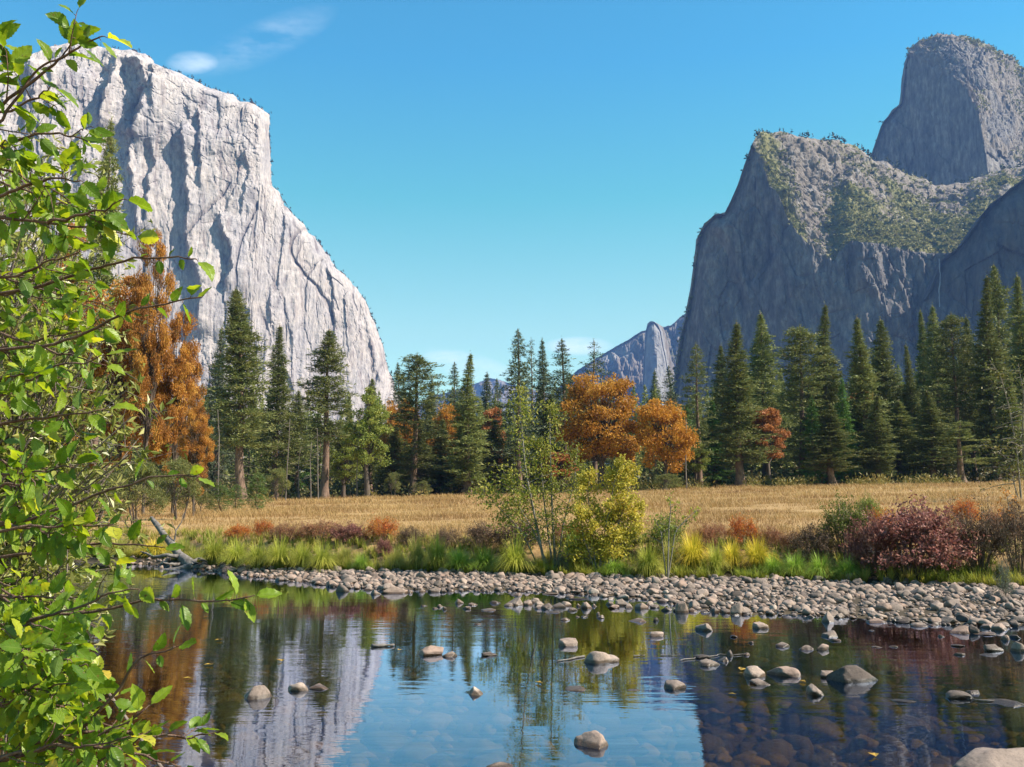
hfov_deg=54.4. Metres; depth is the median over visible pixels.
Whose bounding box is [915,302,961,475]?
pine tree
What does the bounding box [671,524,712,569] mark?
grass tuft
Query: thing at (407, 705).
water
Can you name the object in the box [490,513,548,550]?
shrub
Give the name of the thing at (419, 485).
olive bush
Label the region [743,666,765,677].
boulder
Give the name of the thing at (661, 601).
cobble
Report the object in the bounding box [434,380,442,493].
pine tree
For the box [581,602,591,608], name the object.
cobble
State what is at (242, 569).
cobble
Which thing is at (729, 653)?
boulder
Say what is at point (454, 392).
pine tree
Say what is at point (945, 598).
cobble
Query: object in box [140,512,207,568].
driftwood snag
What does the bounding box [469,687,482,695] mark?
boulder
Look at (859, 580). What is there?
cobble
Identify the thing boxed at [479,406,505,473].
oak tree
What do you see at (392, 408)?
oak tree
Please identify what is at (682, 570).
bank grass
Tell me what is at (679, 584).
cobble
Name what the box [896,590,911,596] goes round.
cobble
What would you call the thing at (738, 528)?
shrub
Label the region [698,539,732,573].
grass tuft
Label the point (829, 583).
cobble
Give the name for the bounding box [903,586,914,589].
cobble
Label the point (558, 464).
oak tree
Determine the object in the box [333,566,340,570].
cobble
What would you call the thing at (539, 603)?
cobble
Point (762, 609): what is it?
cobble
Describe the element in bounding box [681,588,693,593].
cobble
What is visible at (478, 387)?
mountain
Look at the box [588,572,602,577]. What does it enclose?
cobble
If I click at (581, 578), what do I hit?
cobble
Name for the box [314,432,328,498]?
bare pole tree
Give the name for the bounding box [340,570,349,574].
cobble
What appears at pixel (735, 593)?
cobble
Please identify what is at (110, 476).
olive bush
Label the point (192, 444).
autumn tree
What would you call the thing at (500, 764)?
boulder
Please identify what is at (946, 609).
cobble
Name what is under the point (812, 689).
boulder
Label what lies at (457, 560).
grass tuft
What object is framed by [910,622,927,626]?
cobble
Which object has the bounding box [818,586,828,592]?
cobble
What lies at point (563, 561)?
shrub
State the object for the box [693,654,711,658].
boulder
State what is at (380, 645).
floating log
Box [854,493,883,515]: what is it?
shrub
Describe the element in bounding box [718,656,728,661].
boulder
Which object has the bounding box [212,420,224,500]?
bare pole tree
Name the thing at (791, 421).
pine tree
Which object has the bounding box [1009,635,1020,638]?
boulder
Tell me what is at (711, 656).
stick
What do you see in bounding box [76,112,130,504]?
pine tree
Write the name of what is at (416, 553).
grass tuft
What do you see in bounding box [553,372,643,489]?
oak tree
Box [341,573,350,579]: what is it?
cobble
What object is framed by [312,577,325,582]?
cobble
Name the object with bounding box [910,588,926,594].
cobble
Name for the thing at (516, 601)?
cobble
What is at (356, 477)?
bare pole tree
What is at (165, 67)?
rim conifers
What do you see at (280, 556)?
grass tuft
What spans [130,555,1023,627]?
gravel
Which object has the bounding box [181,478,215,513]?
olive bush
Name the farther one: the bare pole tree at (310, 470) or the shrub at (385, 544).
the bare pole tree at (310, 470)
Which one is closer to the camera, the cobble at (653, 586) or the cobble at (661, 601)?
the cobble at (661, 601)
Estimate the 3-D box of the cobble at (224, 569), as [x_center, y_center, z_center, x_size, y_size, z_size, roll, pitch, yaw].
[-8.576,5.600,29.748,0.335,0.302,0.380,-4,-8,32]
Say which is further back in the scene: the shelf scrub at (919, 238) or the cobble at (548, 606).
the shelf scrub at (919, 238)
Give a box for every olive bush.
[62,468,131,526]
[114,461,172,523]
[154,457,201,520]
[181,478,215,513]
[264,467,291,498]
[384,472,400,495]
[412,480,430,495]
[653,473,684,489]
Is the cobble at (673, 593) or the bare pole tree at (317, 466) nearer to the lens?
the cobble at (673, 593)
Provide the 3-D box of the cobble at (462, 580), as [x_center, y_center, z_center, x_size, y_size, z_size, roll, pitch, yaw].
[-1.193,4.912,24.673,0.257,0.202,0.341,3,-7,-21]
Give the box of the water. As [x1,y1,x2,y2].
[0,562,1023,766]
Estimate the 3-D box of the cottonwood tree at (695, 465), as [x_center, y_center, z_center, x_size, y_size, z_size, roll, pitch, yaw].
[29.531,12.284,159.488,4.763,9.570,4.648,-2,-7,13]
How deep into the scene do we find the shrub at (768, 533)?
27.19 m
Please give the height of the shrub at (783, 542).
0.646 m
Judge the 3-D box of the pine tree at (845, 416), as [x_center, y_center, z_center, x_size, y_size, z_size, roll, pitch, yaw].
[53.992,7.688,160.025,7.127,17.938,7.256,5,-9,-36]
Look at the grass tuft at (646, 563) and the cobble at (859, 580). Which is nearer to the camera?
the cobble at (859, 580)
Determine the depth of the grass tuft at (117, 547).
35.50 m
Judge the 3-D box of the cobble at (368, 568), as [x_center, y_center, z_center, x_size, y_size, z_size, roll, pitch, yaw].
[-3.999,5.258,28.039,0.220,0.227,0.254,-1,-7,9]
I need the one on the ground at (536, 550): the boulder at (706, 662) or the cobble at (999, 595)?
the cobble at (999, 595)
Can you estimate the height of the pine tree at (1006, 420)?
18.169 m
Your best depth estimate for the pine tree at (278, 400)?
165.15 m
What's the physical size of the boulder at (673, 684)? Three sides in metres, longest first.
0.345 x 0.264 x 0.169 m
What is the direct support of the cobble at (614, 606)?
in the water
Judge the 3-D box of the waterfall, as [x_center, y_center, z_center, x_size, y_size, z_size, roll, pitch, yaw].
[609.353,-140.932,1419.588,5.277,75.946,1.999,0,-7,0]
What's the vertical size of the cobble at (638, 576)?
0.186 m
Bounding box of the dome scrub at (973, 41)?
[875,32,1023,159]
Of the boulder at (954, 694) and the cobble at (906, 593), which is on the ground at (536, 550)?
the cobble at (906, 593)
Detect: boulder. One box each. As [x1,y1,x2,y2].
[244,685,271,699]
[288,682,307,690]
[309,683,327,689]
[419,645,443,655]
[442,651,456,656]
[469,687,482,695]
[481,652,496,655]
[486,762,512,766]
[558,638,577,645]
[565,685,585,690]
[574,730,607,749]
[584,651,618,663]
[629,618,645,621]
[649,631,663,636]
[664,680,685,689]
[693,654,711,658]
[695,623,712,630]
[698,658,719,666]
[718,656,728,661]
[727,650,733,656]
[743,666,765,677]
[749,678,769,684]
[752,621,768,628]
[766,666,800,676]
[775,642,789,646]
[799,645,813,649]
[806,684,823,695]
[816,644,828,649]
[820,670,832,677]
[821,611,834,621]
[821,630,837,636]
[826,665,877,682]
[865,618,886,622]
[890,699,915,702]
[945,690,972,698]
[950,625,969,633]
[952,747,1023,766]
[965,690,979,693]
[969,624,979,633]
[973,632,995,634]
[981,623,991,627]
[983,644,1003,651]
[984,699,1023,706]
[991,623,1007,630]
[1000,635,1009,640]
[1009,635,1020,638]
[1010,641,1023,651]
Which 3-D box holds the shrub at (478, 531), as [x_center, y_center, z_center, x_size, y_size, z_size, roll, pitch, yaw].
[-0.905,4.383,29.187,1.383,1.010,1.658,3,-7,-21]
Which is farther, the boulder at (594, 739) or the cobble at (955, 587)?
the cobble at (955, 587)
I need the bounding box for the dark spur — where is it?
[922,179,1023,380]
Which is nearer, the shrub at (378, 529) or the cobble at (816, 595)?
the cobble at (816, 595)
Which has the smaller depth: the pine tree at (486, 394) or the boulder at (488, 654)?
the boulder at (488, 654)
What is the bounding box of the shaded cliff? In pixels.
[673,131,1023,471]
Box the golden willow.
[558,452,653,570]
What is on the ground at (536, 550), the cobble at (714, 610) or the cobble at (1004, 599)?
the cobble at (1004, 599)
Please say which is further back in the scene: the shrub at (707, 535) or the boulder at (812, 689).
the shrub at (707, 535)
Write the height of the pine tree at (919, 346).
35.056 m
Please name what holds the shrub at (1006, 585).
on the ground at (536, 550)
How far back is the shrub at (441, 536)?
29.76 m
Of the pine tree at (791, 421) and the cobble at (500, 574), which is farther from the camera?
the pine tree at (791, 421)
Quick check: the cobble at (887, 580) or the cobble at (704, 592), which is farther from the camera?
the cobble at (887, 580)
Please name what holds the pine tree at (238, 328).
on the ground at (536, 550)
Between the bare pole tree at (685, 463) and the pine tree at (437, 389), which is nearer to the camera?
the bare pole tree at (685, 463)
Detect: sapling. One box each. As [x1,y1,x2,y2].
[204,482,234,511]
[224,484,245,510]
[238,468,273,509]
[465,380,570,569]
[508,398,597,564]
[643,491,700,577]
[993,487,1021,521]
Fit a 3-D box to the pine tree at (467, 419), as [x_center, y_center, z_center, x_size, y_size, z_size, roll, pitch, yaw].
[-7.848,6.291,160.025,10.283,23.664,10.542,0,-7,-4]
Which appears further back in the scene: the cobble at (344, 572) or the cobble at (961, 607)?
the cobble at (344, 572)
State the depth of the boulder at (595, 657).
12.72 m
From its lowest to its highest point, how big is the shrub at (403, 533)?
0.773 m
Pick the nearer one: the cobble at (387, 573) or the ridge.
the cobble at (387, 573)
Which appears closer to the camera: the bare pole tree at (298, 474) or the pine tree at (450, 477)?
the bare pole tree at (298, 474)
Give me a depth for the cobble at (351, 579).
25.11 m
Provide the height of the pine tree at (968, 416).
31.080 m
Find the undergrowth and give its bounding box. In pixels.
[55,462,1023,499]
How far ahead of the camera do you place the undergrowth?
169.85 m
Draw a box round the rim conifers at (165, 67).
[32,44,396,390]
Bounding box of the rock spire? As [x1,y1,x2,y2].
[641,321,674,406]
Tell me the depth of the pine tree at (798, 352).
165.08 m
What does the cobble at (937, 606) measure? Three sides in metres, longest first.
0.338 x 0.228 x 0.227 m
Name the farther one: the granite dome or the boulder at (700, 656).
the granite dome
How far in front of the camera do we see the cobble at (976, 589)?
21.27 m
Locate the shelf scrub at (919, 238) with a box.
[672,130,1022,387]
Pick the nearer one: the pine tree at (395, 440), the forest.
the pine tree at (395, 440)
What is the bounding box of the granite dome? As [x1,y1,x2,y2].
[872,33,1023,185]
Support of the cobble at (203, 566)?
on the gravel
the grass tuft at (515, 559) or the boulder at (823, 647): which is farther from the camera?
the grass tuft at (515, 559)
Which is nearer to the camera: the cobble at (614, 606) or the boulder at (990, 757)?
the boulder at (990, 757)
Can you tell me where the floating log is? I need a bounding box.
[371,643,394,646]
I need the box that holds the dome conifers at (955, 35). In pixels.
[903,32,1014,102]
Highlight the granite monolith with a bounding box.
[0,43,397,488]
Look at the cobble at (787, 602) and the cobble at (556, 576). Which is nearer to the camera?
the cobble at (787, 602)
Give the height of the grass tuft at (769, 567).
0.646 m
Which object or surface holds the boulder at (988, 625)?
on the ground at (536, 550)
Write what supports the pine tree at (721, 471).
on the ground at (536, 550)
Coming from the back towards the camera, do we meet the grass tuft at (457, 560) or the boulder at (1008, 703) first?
the grass tuft at (457, 560)
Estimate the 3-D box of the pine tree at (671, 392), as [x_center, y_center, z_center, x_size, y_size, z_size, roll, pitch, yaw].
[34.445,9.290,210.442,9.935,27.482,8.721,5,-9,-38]
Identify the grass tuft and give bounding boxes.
[103,537,136,556]
[130,539,166,555]
[167,535,197,555]
[186,531,231,564]
[216,536,249,566]
[233,538,272,568]
[257,533,295,569]
[283,542,316,568]
[298,535,342,570]
[331,543,357,567]
[345,550,370,570]
[378,540,406,569]
[398,527,431,570]
[414,531,452,570]
[433,544,481,570]
[461,543,504,572]
[490,532,538,573]
[527,554,554,572]
[547,518,596,564]
[592,556,634,575]
[621,538,672,577]
[654,534,685,570]
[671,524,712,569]
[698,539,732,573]
[722,535,751,569]
[731,535,779,569]
[755,552,786,573]
[773,548,813,576]
[794,550,841,578]
[822,552,874,577]
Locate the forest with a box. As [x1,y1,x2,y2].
[30,345,1020,495]
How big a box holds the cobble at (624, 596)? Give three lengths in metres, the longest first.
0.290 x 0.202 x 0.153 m
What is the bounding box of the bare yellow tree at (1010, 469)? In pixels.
[970,357,1023,498]
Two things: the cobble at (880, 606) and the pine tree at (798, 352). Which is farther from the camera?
the pine tree at (798, 352)
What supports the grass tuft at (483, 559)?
on the ground at (536, 550)
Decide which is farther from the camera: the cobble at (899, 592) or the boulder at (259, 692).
the cobble at (899, 592)
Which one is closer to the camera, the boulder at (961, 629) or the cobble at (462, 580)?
the boulder at (961, 629)
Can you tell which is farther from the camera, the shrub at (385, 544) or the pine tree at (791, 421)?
the pine tree at (791, 421)
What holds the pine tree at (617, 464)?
on the ground at (536, 550)
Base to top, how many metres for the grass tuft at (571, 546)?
1.326 m
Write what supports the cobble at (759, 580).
on the ground at (536, 550)
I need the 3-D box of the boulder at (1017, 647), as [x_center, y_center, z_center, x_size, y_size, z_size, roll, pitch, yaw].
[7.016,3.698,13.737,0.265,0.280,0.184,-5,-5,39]
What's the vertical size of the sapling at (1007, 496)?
1.604 m
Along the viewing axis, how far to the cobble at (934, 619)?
17.01 m
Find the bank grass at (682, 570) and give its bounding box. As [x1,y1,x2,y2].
[55,525,1023,586]
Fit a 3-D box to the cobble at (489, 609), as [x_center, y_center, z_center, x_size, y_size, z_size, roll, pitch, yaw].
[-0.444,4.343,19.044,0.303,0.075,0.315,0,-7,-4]
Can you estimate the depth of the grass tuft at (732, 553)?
25.94 m
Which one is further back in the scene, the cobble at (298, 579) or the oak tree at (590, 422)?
the oak tree at (590, 422)
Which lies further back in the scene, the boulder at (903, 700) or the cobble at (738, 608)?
the cobble at (738, 608)
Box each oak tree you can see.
[379,398,419,486]
[425,403,459,491]
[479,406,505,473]
[537,452,580,489]
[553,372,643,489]
[629,397,699,489]
[741,407,790,486]
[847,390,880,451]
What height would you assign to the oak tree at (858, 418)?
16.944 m
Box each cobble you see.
[199,564,208,568]
[219,566,228,572]
[228,566,236,571]
[237,566,248,572]
[275,576,283,580]
[287,574,296,579]
[295,576,301,581]
[301,572,308,578]
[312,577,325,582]
[326,580,338,585]
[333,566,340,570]
[336,583,348,591]
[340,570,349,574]
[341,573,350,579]
[342,577,357,582]
[365,566,374,571]
[371,589,379,594]
[381,583,395,589]
[381,586,407,593]
[383,571,394,577]
[416,571,428,578]
[428,588,440,591]
[434,580,441,586]
[459,578,466,583]
[472,581,481,586]
[481,608,495,610]
[496,572,504,577]
[508,596,522,605]
[523,600,532,604]
[531,598,538,602]
[534,601,543,605]
[541,603,553,608]
[548,573,560,579]
[552,603,565,607]
[555,586,565,590]
[562,573,573,578]
[562,601,571,605]
[569,598,589,599]
[575,575,587,581]
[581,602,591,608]
[584,585,592,591]
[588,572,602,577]
[588,588,598,594]
[593,577,602,584]
[609,580,619,584]
[609,604,619,608]
[615,599,626,605]
[617,584,627,588]
[617,594,628,598]
[634,574,643,578]
[634,603,648,608]
[646,588,658,594]
[647,584,659,589]
[650,604,659,607]
[651,577,660,583]
[657,599,667,602]
[661,607,671,610]
[667,590,678,596]
[673,580,687,587]
[675,601,688,612]
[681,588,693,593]
[685,577,693,581]
[689,599,699,608]
[696,589,708,595]
[704,598,716,605]
[711,607,718,612]
[715,576,727,579]
[730,591,741,596]
[730,603,744,614]
[747,588,758,593]
[752,578,767,583]
[757,606,769,612]
[761,584,771,589]
[770,574,778,580]
[781,599,794,605]
[800,603,809,609]
[809,592,821,597]
[813,576,823,580]
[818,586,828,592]
[819,599,831,603]
[822,582,835,586]
[827,593,839,598]
[830,610,838,617]
[835,607,848,616]
[840,584,849,588]
[852,578,862,584]
[873,584,885,590]
[875,594,887,599]
[875,602,891,610]
[884,578,892,583]
[889,603,902,610]
[894,617,909,623]
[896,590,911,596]
[899,591,910,596]
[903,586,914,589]
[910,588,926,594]
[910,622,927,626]
[929,617,940,622]
[930,602,943,610]
[937,607,951,614]
[940,616,958,623]
[942,596,951,602]
[944,599,959,607]
[949,583,965,592]
[954,603,967,611]
[956,614,968,621]
[966,617,982,624]
[972,586,984,593]
[978,619,993,625]
[986,615,997,622]
[990,595,999,602]
[994,592,1006,598]
[995,610,1007,616]
[999,596,1008,603]
[1003,582,1018,588]
[1007,621,1019,626]
[1009,599,1021,606]
[1011,616,1023,622]
[1015,589,1023,594]
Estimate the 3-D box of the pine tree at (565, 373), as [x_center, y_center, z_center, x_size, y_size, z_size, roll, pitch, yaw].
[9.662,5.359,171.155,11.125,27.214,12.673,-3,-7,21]
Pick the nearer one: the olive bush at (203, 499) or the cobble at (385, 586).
the cobble at (385, 586)
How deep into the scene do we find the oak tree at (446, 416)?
179.14 m
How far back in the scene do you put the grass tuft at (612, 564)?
26.02 m
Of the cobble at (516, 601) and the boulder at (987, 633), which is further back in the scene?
the cobble at (516, 601)
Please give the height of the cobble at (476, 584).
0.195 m
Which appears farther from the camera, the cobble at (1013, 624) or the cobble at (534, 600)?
the cobble at (534, 600)
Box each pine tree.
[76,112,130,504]
[200,287,285,498]
[200,327,234,495]
[247,322,312,498]
[261,410,314,498]
[269,388,320,497]
[288,329,361,498]
[333,395,359,497]
[355,378,386,496]
[369,428,409,493]
[378,353,453,496]
[384,360,404,491]
[389,423,438,496]
[421,418,460,493]
[422,377,437,478]
[432,350,491,493]
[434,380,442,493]
[434,429,506,494]
[443,362,464,494]
[474,419,523,491]
[476,372,510,465]
[486,328,554,490]
[491,376,512,457]
[520,339,538,482]
[521,397,580,489]
[524,339,560,479]
[531,339,588,486]
[579,340,614,480]
[605,445,641,481]
[642,369,663,478]
[658,365,682,467]
[670,404,704,487]
[675,343,718,487]
[700,344,733,480]
[700,401,735,487]
[702,320,783,486]
[742,312,796,478]
[765,325,840,480]
[770,367,799,476]
[786,396,836,485]
[792,300,852,479]
[795,404,866,485]
[832,314,899,483]
[832,378,866,483]
[851,393,902,484]
[859,399,928,481]
[866,318,921,481]
[891,341,929,483]
[895,389,964,481]
[913,310,942,467]
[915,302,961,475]
[921,313,993,476]
[927,420,996,481]
[948,318,989,482]
[955,270,1023,481]
[976,264,1020,471]
[983,372,1023,480]
[1000,272,1023,450]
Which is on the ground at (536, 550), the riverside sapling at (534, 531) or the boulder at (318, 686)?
the riverside sapling at (534, 531)
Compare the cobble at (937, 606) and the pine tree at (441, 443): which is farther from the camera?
the pine tree at (441, 443)
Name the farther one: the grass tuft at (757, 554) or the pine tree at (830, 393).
the pine tree at (830, 393)
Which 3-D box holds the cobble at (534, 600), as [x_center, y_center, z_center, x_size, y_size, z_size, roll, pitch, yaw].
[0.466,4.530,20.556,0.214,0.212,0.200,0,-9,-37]
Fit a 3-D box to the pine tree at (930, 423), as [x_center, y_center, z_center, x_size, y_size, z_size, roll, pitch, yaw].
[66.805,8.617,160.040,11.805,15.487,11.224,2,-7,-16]
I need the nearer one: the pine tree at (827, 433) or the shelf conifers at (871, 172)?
the pine tree at (827, 433)
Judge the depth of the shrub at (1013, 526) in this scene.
23.44 m
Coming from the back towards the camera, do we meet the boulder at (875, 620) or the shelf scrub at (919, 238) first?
the shelf scrub at (919, 238)
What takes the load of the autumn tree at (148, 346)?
on the ground at (536, 550)
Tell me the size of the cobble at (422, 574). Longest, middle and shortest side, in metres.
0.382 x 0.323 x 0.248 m
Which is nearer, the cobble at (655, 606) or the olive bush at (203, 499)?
the cobble at (655, 606)
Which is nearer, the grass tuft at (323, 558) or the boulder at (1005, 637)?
the boulder at (1005, 637)
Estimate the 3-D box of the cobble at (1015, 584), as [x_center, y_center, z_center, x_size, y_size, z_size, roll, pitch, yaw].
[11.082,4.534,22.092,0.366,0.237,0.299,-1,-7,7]
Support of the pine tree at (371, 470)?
on the ground at (536, 550)
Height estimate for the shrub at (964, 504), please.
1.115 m
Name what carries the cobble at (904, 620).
on the ground at (536, 550)
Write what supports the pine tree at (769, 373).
on the ground at (536, 550)
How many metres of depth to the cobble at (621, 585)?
23.16 m
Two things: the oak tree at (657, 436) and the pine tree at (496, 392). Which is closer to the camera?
the oak tree at (657, 436)
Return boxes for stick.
[556,655,584,660]
[680,654,741,660]
[970,698,1022,704]
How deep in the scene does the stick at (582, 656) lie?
13.01 m
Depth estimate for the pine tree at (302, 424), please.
169.67 m
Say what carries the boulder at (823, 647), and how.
on the water
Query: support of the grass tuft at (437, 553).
on the ground at (536, 550)
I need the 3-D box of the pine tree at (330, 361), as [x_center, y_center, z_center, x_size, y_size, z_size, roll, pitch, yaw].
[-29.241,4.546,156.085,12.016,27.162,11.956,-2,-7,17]
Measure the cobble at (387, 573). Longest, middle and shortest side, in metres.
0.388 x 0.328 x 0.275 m
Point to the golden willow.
(604, 541)
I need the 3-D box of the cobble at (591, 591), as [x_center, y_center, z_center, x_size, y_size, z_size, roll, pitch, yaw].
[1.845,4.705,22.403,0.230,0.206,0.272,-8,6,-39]
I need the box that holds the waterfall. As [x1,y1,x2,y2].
[938,259,940,306]
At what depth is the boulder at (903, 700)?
10.20 m
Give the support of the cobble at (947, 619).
in the water
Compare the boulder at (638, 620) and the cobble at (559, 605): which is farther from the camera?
the cobble at (559, 605)
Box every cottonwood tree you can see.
[329,433,363,497]
[341,387,393,497]
[682,431,710,485]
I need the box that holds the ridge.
[554,314,684,463]
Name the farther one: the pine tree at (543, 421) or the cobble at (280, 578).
the pine tree at (543, 421)
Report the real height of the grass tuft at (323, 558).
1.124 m
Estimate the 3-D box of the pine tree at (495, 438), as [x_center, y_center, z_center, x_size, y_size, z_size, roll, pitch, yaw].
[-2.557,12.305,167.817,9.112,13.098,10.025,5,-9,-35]
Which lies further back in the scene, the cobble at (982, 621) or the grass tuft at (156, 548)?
the grass tuft at (156, 548)
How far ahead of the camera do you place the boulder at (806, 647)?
13.87 m
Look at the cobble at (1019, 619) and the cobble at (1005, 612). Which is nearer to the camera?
the cobble at (1019, 619)
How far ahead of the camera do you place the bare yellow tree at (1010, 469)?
61.93 m
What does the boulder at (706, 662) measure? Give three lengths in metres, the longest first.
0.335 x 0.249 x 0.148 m
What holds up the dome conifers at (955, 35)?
on the granite dome
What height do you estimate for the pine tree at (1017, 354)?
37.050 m
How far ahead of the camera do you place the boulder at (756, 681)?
11.17 m
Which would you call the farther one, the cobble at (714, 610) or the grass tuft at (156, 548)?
the grass tuft at (156, 548)
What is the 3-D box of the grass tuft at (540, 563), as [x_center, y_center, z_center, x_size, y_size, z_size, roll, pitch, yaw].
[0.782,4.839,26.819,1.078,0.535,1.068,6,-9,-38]
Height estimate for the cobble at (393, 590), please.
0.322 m
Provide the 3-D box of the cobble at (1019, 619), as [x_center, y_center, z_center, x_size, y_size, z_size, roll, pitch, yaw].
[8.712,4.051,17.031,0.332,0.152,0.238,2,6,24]
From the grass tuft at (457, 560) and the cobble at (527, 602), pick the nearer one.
the cobble at (527, 602)
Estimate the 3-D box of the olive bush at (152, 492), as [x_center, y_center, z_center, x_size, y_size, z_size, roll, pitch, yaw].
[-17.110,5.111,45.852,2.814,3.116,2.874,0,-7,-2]
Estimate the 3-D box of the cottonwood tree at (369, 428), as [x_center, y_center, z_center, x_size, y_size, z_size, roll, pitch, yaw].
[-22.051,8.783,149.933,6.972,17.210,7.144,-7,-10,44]
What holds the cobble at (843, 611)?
on the ground at (536, 550)
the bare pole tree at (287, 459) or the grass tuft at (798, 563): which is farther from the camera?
the bare pole tree at (287, 459)
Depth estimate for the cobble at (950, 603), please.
18.99 m
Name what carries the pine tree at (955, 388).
on the ground at (536, 550)
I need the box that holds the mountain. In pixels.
[418,378,550,467]
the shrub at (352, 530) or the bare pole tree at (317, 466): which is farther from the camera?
the bare pole tree at (317, 466)
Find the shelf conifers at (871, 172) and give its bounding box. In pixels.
[671,128,1022,392]
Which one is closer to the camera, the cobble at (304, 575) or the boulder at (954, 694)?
the boulder at (954, 694)
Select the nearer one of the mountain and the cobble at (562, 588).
the cobble at (562, 588)
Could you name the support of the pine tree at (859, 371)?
on the ground at (536, 550)
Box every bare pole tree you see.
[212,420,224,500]
[283,423,294,499]
[292,448,302,497]
[304,442,319,497]
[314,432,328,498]
[353,436,358,495]
[680,422,690,488]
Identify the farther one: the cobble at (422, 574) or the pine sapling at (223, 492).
the pine sapling at (223, 492)
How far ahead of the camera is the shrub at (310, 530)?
31.34 m
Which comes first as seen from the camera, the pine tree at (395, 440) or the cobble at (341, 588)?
the cobble at (341, 588)
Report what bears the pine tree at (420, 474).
on the ground at (536, 550)
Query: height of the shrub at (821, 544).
1.172 m
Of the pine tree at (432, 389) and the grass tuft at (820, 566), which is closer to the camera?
the grass tuft at (820, 566)
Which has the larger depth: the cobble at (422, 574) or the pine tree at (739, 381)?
the pine tree at (739, 381)
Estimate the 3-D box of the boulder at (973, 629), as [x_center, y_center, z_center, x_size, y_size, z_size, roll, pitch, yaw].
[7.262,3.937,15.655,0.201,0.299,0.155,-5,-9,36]
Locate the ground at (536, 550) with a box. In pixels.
[74,483,1023,625]
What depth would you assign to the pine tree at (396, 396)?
196.06 m
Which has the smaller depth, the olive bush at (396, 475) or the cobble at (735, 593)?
the cobble at (735, 593)
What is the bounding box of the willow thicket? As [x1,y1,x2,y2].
[0,94,186,766]
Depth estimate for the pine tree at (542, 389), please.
178.59 m
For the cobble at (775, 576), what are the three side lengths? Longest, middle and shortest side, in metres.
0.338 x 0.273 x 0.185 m
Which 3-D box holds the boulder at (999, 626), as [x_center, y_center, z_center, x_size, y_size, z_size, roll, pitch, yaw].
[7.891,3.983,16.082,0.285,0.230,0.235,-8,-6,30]
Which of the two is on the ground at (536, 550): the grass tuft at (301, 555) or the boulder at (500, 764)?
the grass tuft at (301, 555)
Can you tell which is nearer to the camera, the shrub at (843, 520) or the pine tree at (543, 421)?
the shrub at (843, 520)
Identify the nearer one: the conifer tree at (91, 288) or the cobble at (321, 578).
the cobble at (321, 578)
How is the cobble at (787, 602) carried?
on the ground at (536, 550)
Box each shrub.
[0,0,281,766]
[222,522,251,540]
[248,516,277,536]
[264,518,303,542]
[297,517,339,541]
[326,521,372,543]
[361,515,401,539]
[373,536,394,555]
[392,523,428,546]
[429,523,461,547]
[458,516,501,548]
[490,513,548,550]
[550,520,578,543]
[552,544,571,571]
[564,535,593,564]
[613,525,644,555]
[642,508,687,551]
[687,519,719,546]
[708,523,733,540]
[723,510,760,547]
[750,521,783,547]
[776,531,799,550]
[784,519,839,561]
[804,490,877,555]
[838,490,989,575]
[841,505,907,574]
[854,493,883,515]
[865,505,901,529]
[946,492,1015,573]
[946,493,984,525]
[975,502,1020,535]
[983,491,1023,573]
[987,556,1017,596]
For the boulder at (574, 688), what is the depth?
10.84 m
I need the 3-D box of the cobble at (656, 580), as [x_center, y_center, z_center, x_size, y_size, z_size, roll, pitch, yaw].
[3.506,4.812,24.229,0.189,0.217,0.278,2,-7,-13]
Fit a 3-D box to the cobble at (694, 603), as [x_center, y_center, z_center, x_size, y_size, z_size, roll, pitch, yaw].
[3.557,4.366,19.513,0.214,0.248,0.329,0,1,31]
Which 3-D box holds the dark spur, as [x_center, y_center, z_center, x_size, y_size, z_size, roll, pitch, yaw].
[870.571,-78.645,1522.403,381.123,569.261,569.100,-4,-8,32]
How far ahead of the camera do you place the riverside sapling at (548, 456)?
27.76 m
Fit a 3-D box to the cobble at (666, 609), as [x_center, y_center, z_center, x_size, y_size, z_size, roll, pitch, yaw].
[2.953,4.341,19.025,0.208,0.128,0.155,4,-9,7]
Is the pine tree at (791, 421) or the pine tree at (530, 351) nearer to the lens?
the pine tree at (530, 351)
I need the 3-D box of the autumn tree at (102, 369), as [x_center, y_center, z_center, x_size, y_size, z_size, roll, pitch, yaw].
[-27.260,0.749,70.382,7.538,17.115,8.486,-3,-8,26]
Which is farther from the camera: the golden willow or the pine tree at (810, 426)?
the pine tree at (810, 426)
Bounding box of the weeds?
[53,470,1023,499]
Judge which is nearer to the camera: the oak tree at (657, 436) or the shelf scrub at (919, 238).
the oak tree at (657, 436)
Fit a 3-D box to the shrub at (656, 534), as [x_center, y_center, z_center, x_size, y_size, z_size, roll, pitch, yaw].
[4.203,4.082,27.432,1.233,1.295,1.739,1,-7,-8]
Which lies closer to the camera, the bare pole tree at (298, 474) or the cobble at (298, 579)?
the cobble at (298, 579)
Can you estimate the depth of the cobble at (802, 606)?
18.62 m
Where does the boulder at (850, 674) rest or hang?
in the water
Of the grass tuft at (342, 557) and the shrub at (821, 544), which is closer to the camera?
the shrub at (821, 544)
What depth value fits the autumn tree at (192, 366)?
68.13 m
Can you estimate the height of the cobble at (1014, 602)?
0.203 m
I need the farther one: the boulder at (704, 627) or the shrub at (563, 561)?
the shrub at (563, 561)
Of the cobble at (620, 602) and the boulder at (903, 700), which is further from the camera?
the cobble at (620, 602)
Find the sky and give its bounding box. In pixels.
[0,0,1023,405]

